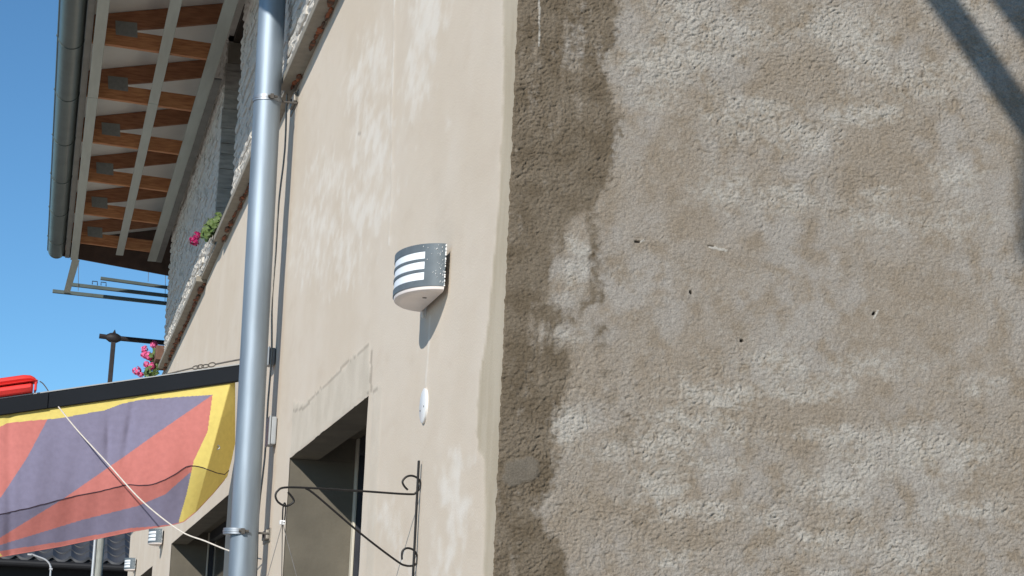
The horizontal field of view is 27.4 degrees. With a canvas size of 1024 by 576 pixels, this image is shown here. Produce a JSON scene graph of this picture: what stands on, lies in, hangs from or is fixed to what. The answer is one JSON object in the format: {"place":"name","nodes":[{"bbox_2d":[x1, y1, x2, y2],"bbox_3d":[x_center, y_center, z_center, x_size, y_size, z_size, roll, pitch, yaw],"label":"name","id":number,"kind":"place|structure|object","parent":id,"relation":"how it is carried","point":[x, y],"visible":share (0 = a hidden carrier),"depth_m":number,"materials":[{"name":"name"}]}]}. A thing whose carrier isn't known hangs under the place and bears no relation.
{"place":"outdoors","nodes":[
{"label":"outdoors","id":0,"kind":"place"},
{"bbox_2d":[0,532,130,575],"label":"tiled house","id":1,"kind":"structure","parent":0,"point":[72,560],"depth_m":35.24,"materials":[{"name":"tile"}]},
{"bbox_2d":[0,0,168,392],"label":"sky","id":2,"kind":"structure","parent":0,"point":[49,337],"materials":[{"name":"blue"}]},
{"label":"ground","id":3,"kind":"structure","parent":0,"visible":0},
{"bbox_2d":[28,553,52,575],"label":"street lamp","id":4,"kind":"object","parent":3,"relation":"on","point":[48,562],"visible":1,"depth_m":25.20,"materials":[{"name":"grey metal"}]},
{"bbox_2d":[91,538,104,575],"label":"pole","id":5,"kind":"object","parent":3,"relation":"on","point":[97,557],"depth_m":25.31,"materials":[{"name":"grey metal"}]},
{"bbox_2d":[47,0,1023,575],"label":"plastered building","id":6,"kind":"structure","parent":3,"relation":"on","point":[733,286],"depth_m":5.06,"materials":[{"name":"paint"}]},
{"bbox_2d":[52,260,167,304],"bbox_3d":[-3.873,-0.114,20.468,1.145,0.371,0.720,5,-11,-12],"label":"eaves frame","id":7,"kind":"object","parent":6,"relation":"attached to","point":[70,284],"visible":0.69,"depth_m":20.76,"materials":[{"name":"paint"}]},
{"bbox_2d":[0,364,238,415],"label":"canopy beam","id":8,"kind":"structure","parent":6,"relation":"attached to","point":[122,389],"depth_m":10.70,"materials":[{"name":"metal"}]},
{"bbox_2d":[0,375,48,397],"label":"plastic trough","id":9,"kind":"object","parent":8,"relation":"on","point":[16,385],"visible":1,"depth_m":10.56,"materials":[{"name":"plastic"}]},
{"bbox_2d":[0,383,234,556],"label":"flag","id":10,"kind":"object","parent":8,"relation":"hanging from","point":[167,456],"visible":1,"depth_m":10.58,"materials":[{"name":"fabric"}]},
{"bbox_2d":[163,359,239,374],"bbox_3d":[-1.601,0.411,10.841,0.462,0.140,0.010,5,-11,-12],"label":"tension wire","id":11,"kind":"object","parent":8,"relation":"attached to","point":[197,366],"visible":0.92,"depth_m":10.84,"materials":[{"name":"metal"}]},
{"bbox_2d":[124,558,136,572],"bbox_3d":[-3.925,2.851,21.607,0.117,0.144,0.363,5,-11,-12],"label":"wall lamp","id":12,"kind":"object","parent":6,"relation":"attached to","point":[130,565],"visible":1,"depth_m":21.47,"materials":[{"name":"white plastic"}]},
{"bbox_2d":[99,330,164,382],"bbox_3d":[-3.651,1.001,20.130,0.677,1.192,0.100,5,-11,-12],"label":"balcony railing","id":13,"kind":"object","parent":6,"relation":"on","point":[114,338],"visible":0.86,"depth_m":20.15,"materials":[{"name":"metal"}]},
{"bbox_2d":[141,566,152,575],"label":"window","id":14,"kind":"structure","parent":6,"relation":"in","point":[149,572],"depth_m":19.94,"materials":[{"name":"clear glass"}]},
{"bbox_2d":[132,340,164,376],"bbox_3d":[-3.281,0.654,19.184,0.348,0.357,0.700,5,-11,-12],"label":"geranium trough","id":15,"kind":"object","parent":6,"relation":"on","point":[154,359],"visible":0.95,"depth_m":19.13,"materials":[{"name":"pink plant"}]},
{"bbox_2d":[148,528,163,548],"bbox_3d":[-2.941,2.065,17.339,0.117,0.144,0.363,5,-11,-12],"label":"wall lamp","id":16,"kind":"object","parent":6,"relation":"attached to","point":[155,537],"visible":1,"depth_m":17.20,"materials":[{"name":"white plastic"}]},
{"bbox_2d":[58,406,261,559],"bbox_3d":[-1.672,0.921,10.086,1.556,0.779,0.205,-6,-14,37],"label":"cord","id":17,"kind":"object","parent":6,"relation":"attached to","point":[135,493],"visible":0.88,"depth_m":10.16,"materials":[{"name":"white plastic"}]},
{"bbox_2d":[169,495,227,575],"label":"window","id":18,"kind":"structure","parent":6,"relation":"in","point":[190,556],"depth_m":16.10,"materials":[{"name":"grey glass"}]},
{"bbox_2d":[189,212,221,245],"bbox_3d":[-1.931,-0.386,13.484,0.103,0.178,1.507,6,-11,-16],"label":"geranium","id":19,"kind":"object","parent":6,"relation":"on","point":[209,229],"visible":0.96,"depth_m":13.39,"materials":[{"name":"green plant"}]},
{"bbox_2d":[223,0,297,575],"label":"downpipe","id":20,"kind":"object","parent":6,"relation":"attached to","point":[242,531],"visible":1,"depth_m":9.44,"materials":[{"name":"metal"}]},
{"bbox_2d":[265,415,276,447],"bbox_3d":[-1.083,0.646,9.449,0.034,0.133,0.142,5,-11,-12],"label":"junction box","id":21,"kind":"object","parent":6,"relation":"attached to","point":[271,428],"visible":1,"depth_m":9.39,"materials":[{"name":"white plastic"}]},
{"bbox_2d":[267,346,275,366],"bbox_3d":[-1.120,0.322,9.749,0.034,0.088,0.112,5,-11,-12],"label":"junction box","id":22,"kind":"object","parent":6,"relation":"attached to","point":[273,357],"visible":0.67,"depth_m":9.70,"materials":[{"name":"grey plastic"}]},
{"bbox_2d":[256,90,298,575],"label":"conductor wire","id":23,"kind":"object","parent":6,"relation":"attached to","point":[267,538],"visible":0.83,"depth_m":9.73,"materials":[{"name":"metal"}]},
{"bbox_2d":[283,396,368,575],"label":"window","id":24,"kind":"structure","parent":6,"relation":"in","point":[321,543],"depth_m":8.79,"materials":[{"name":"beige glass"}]},
{"bbox_2d":[274,460,420,575],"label":"iron bracket","id":25,"kind":"object","parent":6,"relation":"attached to","point":[418,488],"visible":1,"depth_m":5.66,"materials":[{"name":"black metal"}]},
{"bbox_2d":[267,502,296,575],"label":"basket hanger","id":26,"kind":"object","parent":25,"relation":"hanging from","point":[282,522],"visible":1,"depth_m":5.60,"materials":[{"name":"white fabric"}]},
{"bbox_2d":[393,243,446,317],"bbox_3d":[-0.259,-0.019,5.694,0.117,0.144,0.363,5,-11,-12],"label":"wall lamp","id":27,"kind":"object","parent":6,"relation":"attached to","point":[419,278],"visible":1,"depth_m":5.57,"materials":[{"name":"plastic"}]},
{"bbox_2d":[419,388,427,422],"bbox_3d":[-0.242,0.322,5.742,0.010,0.096,0.096,5,-11,-12],"label":"cover plate","id":28,"kind":"object","parent":6,"relation":"attached to","point":[423,408],"visible":1,"depth_m":5.72,"materials":[{"name":"white plastic"}]}
]}

